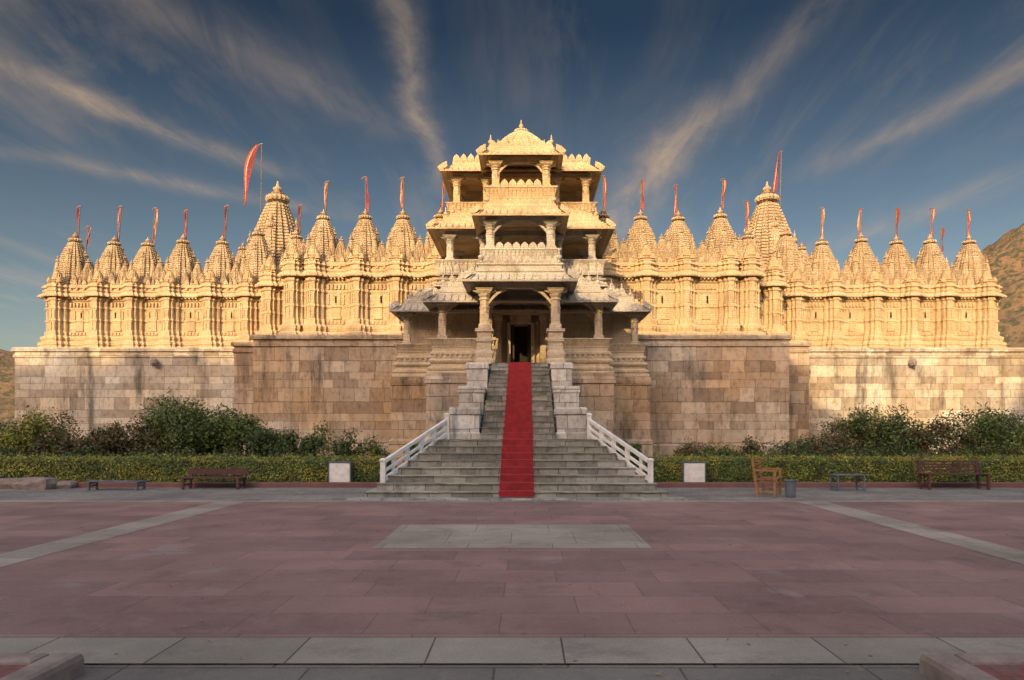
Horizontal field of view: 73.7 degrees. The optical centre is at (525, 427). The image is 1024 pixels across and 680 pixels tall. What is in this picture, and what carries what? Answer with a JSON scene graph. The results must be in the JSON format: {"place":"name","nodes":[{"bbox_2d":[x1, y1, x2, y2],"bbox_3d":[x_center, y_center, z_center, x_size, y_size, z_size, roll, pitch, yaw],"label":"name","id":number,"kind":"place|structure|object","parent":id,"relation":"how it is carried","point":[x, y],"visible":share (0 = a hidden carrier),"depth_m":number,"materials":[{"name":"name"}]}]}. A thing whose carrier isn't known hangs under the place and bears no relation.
{"place":"outdoors","nodes":[
{"label":"outdoors","id":0,"kind":"place"},
{"bbox_2d":[10,477,58,489],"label":"stone slab","id":1,"kind":"structure","parent":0,"point":[35,483],"depth_m":18.45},
{"bbox_2d":[72,664,929,679],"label":"foreground pavement","id":2,"kind":"structure","parent":0,"point":[487,671],"depth_m":4.71,"materials":[{"name":"stone"}]},
{"bbox_2d":[0,653,83,679],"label":"raised kerb island","id":3,"kind":"structure","parent":2,"relation":"on","point":[41,666],"depth_m":4.51,"materials":[{"name":"concrete"}]},
{"bbox_2d":[919,653,1023,679],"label":"raised kerb island","id":4,"kind":"structure","parent":2,"relation":"on","point":[972,666],"depth_m":4.49,"materials":[{"name":"concrete"}]},
{"bbox_2d":[0,502,1023,636],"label":"plaza paving","id":5,"kind":"structure","parent":0,"point":[757,577],"depth_m":7.82,"materials":[{"name":"red stone"}]},
{"bbox_2d":[0,500,1023,566],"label":"plaza stone bands","id":6,"kind":"object","parent":5,"relation":"on","point":[516,536],"visible":1,"depth_m":10.81,"materials":[{"name":"stone"}]},
{"bbox_2d":[39,501,1022,674],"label":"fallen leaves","id":7,"kind":"object","parent":5,"relation":"on","point":[500,587],"visible":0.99,"depth_m":7.49,"materials":[{"name":"brown plant"}]},
{"bbox_2d":[0,223,1023,433],"bbox_3d":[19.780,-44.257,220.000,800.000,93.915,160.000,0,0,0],"label":"background hills","id":8,"kind":"structure","parent":0,"point":[1004,254],"depth_m":192.20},
{"bbox_2d":[0,0,1023,351],"label":"sky","id":9,"kind":"structure","parent":0,"point":[877,107],"materials":[{"name":"blue"}]},
{"label":"ground","id":10,"kind":"structure","parent":0,"visible":0},
{"bbox_2d":[0,405,84,455],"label":"shrub","id":11,"kind":"object","parent":10,"relation":"on","point":[34,425],"visible":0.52,"depth_m":23.42,"materials":[{"name":"green plant"}]},
{"bbox_2d":[28,407,128,459],"bbox_3d":[-15.389,0.532,23.679,3.483,2.473,2.446,0,0,0],"label":"shrub","id":12,"kind":"object","parent":10,"relation":"on","point":[68,443],"visible":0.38,"depth_m":23.31,"materials":[{"name":"green plant"}]},
{"bbox_2d":[48,439,119,459],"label":"shrub","id":13,"kind":"object","parent":10,"relation":"on","point":[91,450],"visible":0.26,"depth_m":21.90,"materials":[{"name":"green plant"}]},
{"bbox_2d":[84,413,183,459],"bbox_3d":[-13.873,0.628,23.715,3.635,2.274,2.300,0,0,0],"label":"shrub","id":14,"kind":"object","parent":10,"relation":"on","point":[117,439],"visible":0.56,"depth_m":23.24,"materials":[{"name":"green plant"}]},
{"bbox_2d":[140,442,186,459],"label":"shrub","id":15,"kind":"object","parent":10,"relation":"on","point":[168,449],"visible":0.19,"depth_m":21.97,"materials":[{"name":"green plant"}]},
{"bbox_2d":[128,387,223,455],"bbox_3d":[-13.189,0.127,25.968,3.678,3.276,3.306,0,0,-26],"label":"shrub","id":16,"kind":"object","parent":10,"relation":"on","point":[170,400],"visible":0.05,"depth_m":25.61,"materials":[{"name":"green plant"}]},
{"bbox_2d":[122,391,255,458],"bbox_3d":[-11.656,0.248,24.089,4.196,3.033,2.908,0,0,0],"label":"shrub","id":17,"kind":"object","parent":10,"relation":"on","point":[183,419],"visible":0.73,"depth_m":23.53,"materials":[{"name":"green plant"}]},
{"bbox_2d":[0,452,390,481],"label":"trimmed hedge","id":18,"kind":"object","parent":10,"relation":"on","point":[175,469],"visible":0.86,"depth_m":19.61,"materials":[{"name":"green plant"}]},
{"bbox_2d":[76,482,378,487],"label":"planter kerb","id":19,"kind":"structure","parent":10,"relation":"on","point":[248,485],"depth_m":19.10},
{"bbox_2d":[180,403,282,459],"bbox_3d":[-10.227,0.449,24.302,3.730,2.637,2.689,0,0,11],"label":"shrub","id":20,"kind":"object","parent":10,"relation":"on","point":[223,419],"visible":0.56,"depth_m":23.76,"materials":[{"name":"green plant"}]},
{"bbox_2d":[241,421,299,459],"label":"shrub","id":21,"kind":"object","parent":10,"relation":"on","point":[263,438],"visible":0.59,"depth_m":22.95,"materials":[{"name":"green plant"}]},
{"bbox_2d":[258,427,300,459],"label":"shrub","id":22,"kind":"object","parent":10,"relation":"on","point":[287,438],"visible":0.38,"depth_m":23.05,"materials":[{"name":"green plant"}]},
{"bbox_2d":[269,430,322,459],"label":"shrub","id":23,"kind":"object","parent":10,"relation":"on","point":[280,448],"visible":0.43,"depth_m":22.58,"materials":[{"name":"green plant"}]},
{"bbox_2d":[298,420,351,455],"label":"shrub","id":24,"kind":"object","parent":10,"relation":"on","point":[322,438],"visible":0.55,"depth_m":22.82,"materials":[{"name":"green plant"}]},
{"bbox_2d":[328,461,352,481],"bbox_3d":[-5.270,1.340,19.420,0.640,0.720,0.200,0,0,2],"label":"white utility box","id":25,"kind":"object","parent":10,"relation":"on","point":[340,471],"visible":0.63,"depth_m":19.33,"materials":[{"name":"paint"}]},
{"bbox_2d":[328,426,365,459],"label":"shrub","id":26,"kind":"object","parent":10,"relation":"on","point":[345,444],"visible":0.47,"depth_m":22.41,"materials":[{"name":"green plant"}]},
{"bbox_2d":[355,435,390,459],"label":"shrub","id":27,"kind":"object","parent":10,"relation":"on","point":[373,450],"visible":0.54,"depth_m":22.72,"materials":[{"name":"green plant"}]},
{"bbox_2d":[0,637,1023,663],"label":"front stone strip","id":28,"kind":"object","parent":10,"relation":"on","point":[495,650],"visible":1,"depth_m":5.16,"materials":[{"name":"stone"}]},
{"bbox_2d":[0,488,1023,499],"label":"road pavers","id":29,"kind":"object","parent":10,"relation":"on","point":[686,493],"depth_m":17.16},
{"bbox_2d":[86,480,147,490],"bbox_3d":[-11.020,1.567,18.400,1.450,0.245,0.400,0,0,0],"label":"backless bench","id":30,"kind":"object","parent":29,"relation":"on","point":[95,483],"visible":1,"depth_m":18.34,"materials":[{"name":"grey metal"}]},
{"bbox_2d":[180,468,247,489],"bbox_3d":[-8.550,1.410,18.765,1.650,0.574,0.579,0,0,0],"label":"metal bench","id":31,"kind":"object","parent":29,"relation":"on","point":[192,471],"visible":1,"depth_m":18.95,"materials":[{"name":"metal"}]},
{"bbox_2d":[751,457,782,497],"bbox_3d":[5.986,1.225,16.923,0.610,0.938,1.050,0,0,28],"label":"wooden chair","id":32,"kind":"object","parent":29,"relation":"on","point":[762,479],"visible":1,"depth_m":16.63,"materials":[{"name":"brown wood"}]},
{"bbox_2d":[784,479,796,497],"bbox_3d":[6.400,1.478,16.500,0.304,0.425,0.304,0,0,0],"label":"litter bin","id":33,"kind":"object","parent":29,"relation":"on","point":[790,487],"visible":1,"depth_m":16.40,"materials":[{"name":"grey metal"}]},
{"bbox_2d":[828,474,866,490],"bbox_3d":[8.580,1.472,18.200,0.850,0.435,0.450,0,0,0],"label":"backless bench","id":34,"kind":"object","parent":29,"relation":"on","point":[837,477],"visible":1,"depth_m":18.11,"materials":[{"name":"grey metal"}]},
{"bbox_2d":[916,460,991,489],"bbox_3d":[11.680,1.300,18.665,1.750,0.790,0.580,0,0,0],"label":"metal bench","id":35,"kind":"object","parent":29,"relation":"on","point":[976,470],"visible":1,"depth_m":18.84,"materials":[{"name":"metal"}]},
{"bbox_2d":[345,362,686,499],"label":"grand staircase","id":36,"kind":"structure","parent":10,"relation":"on","point":[517,430],"depth_m":17.92,"materials":[{"name":"stone"}]},
{"bbox_2d":[379,413,449,482],"bbox_3d":[-2.870,0.660,18.050,0.200,2.120,3.090,0,0,26],"label":"stair railing","id":37,"kind":"object","parent":36,"relation":"on","point":[406,456],"visible":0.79,"depth_m":17.84,"materials":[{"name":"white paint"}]},
{"bbox_2d":[586,413,653,482],"bbox_3d":[2.430,0.660,18.050,0.200,2.120,3.090,0,0,-26],"label":"stair railing","id":38,"kind":"object","parent":36,"relation":"on","point":[614,448],"visible":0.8,"depth_m":17.89,"materials":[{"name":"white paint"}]},
{"bbox_2d":[11,347,1023,455],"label":"plinth","id":39,"kind":"structure","parent":10,"relation":"on","point":[94,387],"depth_m":38.50,"materials":[{"name":"stone"}]},
{"bbox_2d":[37,257,1007,347],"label":"shrine walls","id":40,"kind":"structure","parent":39,"relation":"on","point":[359,297],"depth_m":39.62,"materials":[{"name":"stone"}]},
{"bbox_2d":[46,270,68,284],"bbox_3d":[-27.520,-8.819,40.150,0.920,0.915,0.920,0,0,0],"label":"turret","id":41,"kind":"object","parent":40,"relation":"on","point":[57,277],"visible":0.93,"depth_m":39.93,"materials":[{"name":"stone"}]},
{"bbox_2d":[53,232,93,284],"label":"shikhara spire","id":42,"kind":"structure","parent":40,"relation":"on","point":[73,257],"depth_m":41.06,"materials":[{"name":"stone"}]},
{"bbox_2d":[94,236,129,280],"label":"shikhara spire","id":43,"kind":"structure","parent":40,"relation":"on","point":[113,258],"depth_m":41.08,"materials":[{"name":"stone"}]},
{"bbox_2d":[123,268,142,284],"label":"turret","id":44,"kind":"object","parent":40,"relation":"on","point":[133,277],"visible":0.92,"depth_m":39.90,"materials":[{"name":"stone"}]},
{"bbox_2d":[128,237,164,281],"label":"shikhara spire","id":45,"kind":"structure","parent":40,"relation":"on","point":[145,261],"depth_m":41.08,"materials":[{"name":"stone"}]},
{"bbox_2d":[165,234,196,284],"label":"shikhara spire","id":46,"kind":"structure","parent":40,"relation":"on","point":[182,257],"depth_m":41.06,"materials":[{"name":"stone"}]},
{"bbox_2d":[203,235,235,281],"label":"shikhara spire","id":47,"kind":"structure","parent":40,"relation":"on","point":[220,260],"depth_m":41.06,"materials":[{"name":"stone"}]},
{"bbox_2d":[239,225,273,282],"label":"shikhara spire","id":48,"kind":"structure","parent":40,"relation":"on","point":[256,255],"depth_m":41.04,"materials":[{"name":"stone"}]},
{"bbox_2d":[261,255,279,272],"bbox_3d":[-14.320,-9.155,38.300,0.920,1.051,0.920,0,0,0],"label":"turret","id":49,"kind":"object","parent":40,"relation":"on","point":[269,265],"visible":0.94,"depth_m":38.03,"materials":[{"name":"stone"}]},
{"bbox_2d":[245,181,300,266],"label":"great shikhara","id":50,"kind":"structure","parent":40,"relation":"on","point":[277,223],"depth_m":44.17,"materials":[{"name":"stone"}]},
{"bbox_2d":[243,143,262,211],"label":"temple flag","id":51,"kind":"object","parent":50,"relation":"on","point":[249,163],"visible":1,"depth_m":45.59,"materials":[{"name":"fabric"}]},
{"bbox_2d":[279,230,302,271],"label":"shikhara spire","id":52,"kind":"structure","parent":40,"relation":"on","point":[296,238],"depth_m":39.66,"materials":[{"name":"stone"}]},
{"bbox_2d":[283,242,302,261],"bbox_3d":[-12.420,-9.357,36.500,0.920,1.051,0.920,0,0,0],"label":"turret","id":53,"kind":"object","parent":40,"relation":"on","point":[293,253],"visible":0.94,"depth_m":36.23,"materials":[{"name":"stone"}]},
{"bbox_2d":[304,244,323,261],"bbox_3d":[-11.320,-9.337,36.500,0.920,1.010,0.920,0,0,0],"label":"turret","id":54,"kind":"object","parent":40,"relation":"on","point":[313,254],"visible":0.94,"depth_m":36.21,"materials":[{"name":"stone"}]},
{"bbox_2d":[305,209,338,260],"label":"shikhara spire","id":55,"kind":"structure","parent":40,"relation":"on","point":[323,236],"depth_m":37.58,"materials":[{"name":"stone"}]},
{"bbox_2d":[348,243,366,261],"bbox_3d":[-8.970,-9.347,36.500,0.920,1.030,0.920,0,0,0],"label":"turret","id":56,"kind":"object","parent":40,"relation":"on","point":[358,254],"visible":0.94,"depth_m":36.22,"materials":[{"name":"stone"}]},
{"bbox_2d":[348,209,379,256],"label":"shikhara spire","id":57,"kind":"structure","parent":40,"relation":"on","point":[365,234],"depth_m":37.58,"materials":[{"name":"stone"}]},
{"bbox_2d":[388,245,405,261],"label":"turret","id":58,"kind":"object","parent":40,"relation":"on","point":[397,254],"visible":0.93,"depth_m":36.19,"materials":[{"name":"stone"}]},
{"bbox_2d":[386,209,417,257],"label":"shikhara spire","id":59,"kind":"structure","parent":40,"relation":"on","point":[402,235],"depth_m":37.57,"materials":[{"name":"stone"}]},
{"bbox_2d":[424,208,443,253],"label":"shikhara spire","id":60,"kind":"structure","parent":40,"relation":"on","point":[429,245],"depth_m":37.55,"materials":[{"name":"stone"}]},
{"bbox_2d":[598,208,619,254],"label":"shikhara spire","id":61,"kind":"structure","parent":40,"relation":"on","point":[613,243],"depth_m":37.58,"materials":[{"name":"stone"}]},
{"bbox_2d":[625,210,656,257],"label":"shikhara spire","id":62,"kind":"structure","parent":40,"relation":"on","point":[640,233],"depth_m":37.59,"materials":[{"name":"stone"}]},
{"bbox_2d":[637,244,654,261],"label":"turret","id":63,"kind":"object","parent":40,"relation":"on","point":[646,254],"visible":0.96,"depth_m":36.21,"materials":[{"name":"stone"}]},
{"bbox_2d":[657,233,667,261],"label":"spire","id":64,"kind":"structure","parent":40,"relation":"on","point":[662,249],"depth_m":37.33,"materials":[{"name":"stone"}]},
{"bbox_2d":[664,211,695,258],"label":"shikhara spire","id":65,"kind":"structure","parent":40,"relation":"on","point":[678,235],"depth_m":37.58,"materials":[{"name":"stone"}]},
{"bbox_2d":[676,245,694,261],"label":"turret","id":66,"kind":"object","parent":40,"relation":"on","point":[685,254],"visible":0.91,"depth_m":36.20,"materials":[{"name":"stone"}]},
{"bbox_2d":[704,207,737,260],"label":"shikhara spire","id":67,"kind":"structure","parent":40,"relation":"on","point":[720,236],"depth_m":37.57,"materials":[{"name":"stone"}]},
{"bbox_2d":[720,244,738,261],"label":"turret","id":68,"kind":"object","parent":40,"relation":"on","point":[729,254],"visible":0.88,"depth_m":36.19,"materials":[{"name":"stone"}]},
{"bbox_2d":[740,243,759,261],"bbox_3d":[11.980,-9.357,36.500,0.920,1.051,0.920,0,0,0],"label":"turret","id":69,"kind":"object","parent":40,"relation":"on","point":[749,254],"visible":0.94,"depth_m":36.23,"materials":[{"name":"stone"}]},
{"bbox_2d":[742,230,764,271],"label":"shikhara spire","id":70,"kind":"structure","parent":40,"relation":"on","point":[747,238],"depth_m":39.63,"materials":[{"name":"stone"}]},
{"bbox_2d":[744,181,798,266],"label":"great shikhara","id":71,"kind":"structure","parent":40,"relation":"on","point":[767,222],"depth_m":44.17,"materials":[{"name":"stone"}]},
{"bbox_2d":[773,151,782,207],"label":"temple flag","id":72,"kind":"object","parent":71,"relation":"on","point":[775,182],"visible":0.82,"depth_m":45.59,"materials":[{"name":"fabric"}]},
{"bbox_2d":[763,255,782,272],"bbox_3d":[13.880,-9.155,38.300,0.920,1.051,0.920,0,0,0],"label":"turret","id":73,"kind":"object","parent":40,"relation":"on","point":[773,265],"visible":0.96,"depth_m":38.04,"materials":[{"name":"stone"}]},
{"bbox_2d":[773,225,804,282],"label":"shikhara spire","id":74,"kind":"structure","parent":40,"relation":"on","point":[787,255],"depth_m":41.04,"materials":[{"name":"stone"}]},
{"bbox_2d":[809,236,840,281],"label":"shikhara spire","id":75,"kind":"structure","parent":40,"relation":"on","point":[823,262],"depth_m":41.06,"materials":[{"name":"stone"}]},
{"bbox_2d":[824,269,842,284],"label":"turret","id":76,"kind":"object","parent":40,"relation":"on","point":[832,277],"visible":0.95,"depth_m":39.89,"materials":[{"name":"stone"}]},
{"bbox_2d":[847,233,880,284],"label":"shikhara spire","id":77,"kind":"structure","parent":40,"relation":"on","point":[862,260],"depth_m":41.06,"materials":[{"name":"stone"}]},
{"bbox_2d":[880,235,916,280],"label":"shikhara spire","id":78,"kind":"structure","parent":40,"relation":"on","point":[896,257],"depth_m":41.07,"materials":[{"name":"stone"}]},
{"bbox_2d":[915,234,950,280],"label":"shikhara spire","id":79,"kind":"structure","parent":40,"relation":"on","point":[930,256],"depth_m":41.09,"materials":[{"name":"stone"}]},
{"bbox_2d":[936,269,955,284],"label":"turret","id":80,"kind":"object","parent":40,"relation":"on","point":[945,277],"visible":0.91,"depth_m":39.91,"materials":[{"name":"stone"}]},
{"bbox_2d":[950,234,991,284],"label":"shikhara spire","id":81,"kind":"structure","parent":40,"relation":"on","point":[970,259],"depth_m":41.08,"materials":[{"name":"stone"}]},
{"bbox_2d":[975,269,996,284],"bbox_3d":[27.080,-8.831,40.150,0.920,0.939,0.920,0,0,0],"label":"turret","id":82,"kind":"object","parent":40,"relation":"on","point":[986,278],"visible":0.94,"depth_m":39.91,"materials":[{"name":"stone"}]},
{"bbox_2d":[388,373,652,465],"bbox_3d":[-0.220,-0.325,30.360,11.500,4.050,7.480,0,0,0],"label":"porch foundation","id":83,"kind":"object","parent":10,"relation":"on","point":[618,407],"visible":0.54,"depth_m":29.75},
{"bbox_2d":[425,120,615,258],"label":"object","id":84,"kind":"structure","parent":83,"relation":"on","point":[520,170],"depth_m":32.01,"materials":[{"name":"stone"}]},
{"bbox_2d":[514,327,526,361],"bbox_3d":[-0.220,-3.750,33.555,3.000,2.900,4.490,0,0,0],"label":"doorway","id":85,"kind":"structure","parent":83,"relation":"on","point":[520,344],"depth_m":31.31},
{"bbox_2d":[392,281,649,376],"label":"porch columns and base","id":86,"kind":"structure","parent":83,"relation":"on","point":[445,339],"depth_m":29.85,"materials":[{"name":"stone"}]},
{"bbox_2d":[388,249,652,322],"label":"porch roof tiers","id":87,"kind":"object","parent":86,"relation":"on","point":[575,284],"visible":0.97,"depth_m":27.83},
{"bbox_2d":[434,215,606,287],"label":"storey two balcony","id":88,"kind":"structure","parent":87,"relation":"on","point":[490,238],"depth_m":30.95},
{"bbox_2d":[511,325,530,361],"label":"door leaves","id":89,"kind":"object","parent":83,"relation":"on","point":[528,343],"visible":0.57,"depth_m":30.70,"materials":[{"name":"brown wood"}]},
{"bbox_2d":[231,335,811,459],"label":"plinth","id":90,"kind":"structure","parent":10,"relation":"on","point":[730,390],"depth_m":33.00,"materials":[{"name":"stone"}]},
{"bbox_2d":[462,191,580,258],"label":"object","id":91,"kind":"object","parent":90,"relation":"on","point":[564,196],"depth_m":36.60,"materials":[{"name":"stone"}]},
{"bbox_2d":[605,443,641,467],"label":"clipped shrub","id":92,"kind":"object","parent":10,"relation":"on","point":[637,447],"visible":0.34,"depth_m":20.81,"materials":[{"name":"green plant"}]},
{"bbox_2d":[673,438,707,459],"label":"shrub","id":93,"kind":"object","parent":10,"relation":"on","point":[685,448],"visible":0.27,"depth_m":22.37,"materials":[{"name":"green plant"}]},
{"bbox_2d":[682,461,705,481],"bbox_3d":[4.780,1.340,19.420,0.640,0.720,0.200,0,0,0],"label":"white utility box","id":94,"kind":"object","parent":10,"relation":"on","point":[693,471],"visible":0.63,"depth_m":19.33,"materials":[{"name":"paint"}]},
{"bbox_2d":[674,444,730,459],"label":"shrub","id":95,"kind":"object","parent":10,"relation":"on","point":[698,452],"visible":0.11,"depth_m":21.91,"materials":[{"name":"green plant"}]},
{"bbox_2d":[694,442,744,458],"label":"shrub","id":96,"kind":"object","parent":10,"relation":"on","point":[727,451],"visible":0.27,"depth_m":22.73,"materials":[{"name":"green plant"}]},
{"bbox_2d":[735,435,785,459],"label":"shrub","id":97,"kind":"object","parent":10,"relation":"on","point":[749,447],"visible":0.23,"depth_m":22.43,"materials":[{"name":"green plant"}]},
{"bbox_2d":[762,434,816,459],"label":"shrub","id":98,"kind":"object","parent":10,"relation":"on","point":[799,449],"visible":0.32,"depth_m":22.88,"materials":[{"name":"green plant"}]},
{"bbox_2d":[798,444,850,459],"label":"shrub","id":99,"kind":"object","parent":10,"relation":"on","point":[825,450],"visible":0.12,"depth_m":21.89,"materials":[{"name":"green plant"}]},
{"bbox_2d":[793,415,872,459],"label":"shrub","id":100,"kind":"object","parent":10,"relation":"on","point":[837,439],"visible":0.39,"depth_m":23.32,"materials":[{"name":"green plant"}]},
{"bbox_2d":[645,452,1023,481],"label":"trimmed hedge","id":101,"kind":"object","parent":10,"relation":"on","point":[723,468],"visible":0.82,"depth_m":19.61,"materials":[{"name":"green plant"}]},
{"bbox_2d":[655,482,1023,487],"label":"planter kerb","id":102,"kind":"structure","parent":10,"relation":"on","point":[841,484],"depth_m":19.10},
{"bbox_2d":[821,443,879,459],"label":"shrub","id":103,"kind":"object","parent":10,"relation":"on","point":[845,450],"visible":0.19,"depth_m":21.97,"materials":[{"name":"green plant"}]},
{"bbox_2d":[811,401,924,459],"bbox_3d":[11.909,0.426,23.966,3.535,2.679,2.568,0,0,0],"label":"shrub","id":104,"kind":"object","parent":10,"relation":"on","point":[861,423],"visible":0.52,"depth_m":23.80,"materials":[{"name":"green plant"}]},
{"bbox_2d":[852,412,946,459],"bbox_3d":[13.239,0.610,24.563,3.182,2.312,2.430,0,0,0],"label":"shrub","id":105,"kind":"object","parent":10,"relation":"on","point":[920,427],"visible":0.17,"depth_m":24.11,"materials":[{"name":"green plant"}]},
{"bbox_2d":[874,441,930,459],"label":"shrub","id":106,"kind":"object","parent":10,"relation":"on","point":[899,451],"visible":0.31,"depth_m":21.80,"materials":[{"name":"green plant"}]},
{"bbox_2d":[867,403,939,444],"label":"shrub","id":107,"kind":"object","parent":10,"relation":"on","point":[898,413],"visible":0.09,"depth_m":25.80,"materials":[{"name":"green plant"}]},
{"bbox_2d":[891,412,993,458],"bbox_3d":[14.693,0.605,24.118,3.432,2.323,2.411,0,0,0],"label":"shrub","id":108,"kind":"object","parent":10,"relation":"on","point":[934,428],"visible":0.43,"depth_m":23.84,"materials":[{"name":"green plant"}]},
{"bbox_2d":[930,402,1023,452],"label":"shrub","id":109,"kind":"object","parent":10,"relation":"on","point":[1015,419],"visible":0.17,"depth_m":26.04,"materials":[{"name":"green plant"}]},
{"bbox_2d":[957,438,1006,459],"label":"shrub","id":110,"kind":"object","parent":10,"relation":"on","point":[983,452],"visible":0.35,"depth_m":21.80,"materials":[{"name":"green plant"}]},
{"bbox_2d":[944,401,1023,458],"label":"shrub","id":111,"kind":"object","parent":10,"relation":"on","point":[990,429],"visible":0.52,"depth_m":23.59,"materials":[{"name":"green plant"}]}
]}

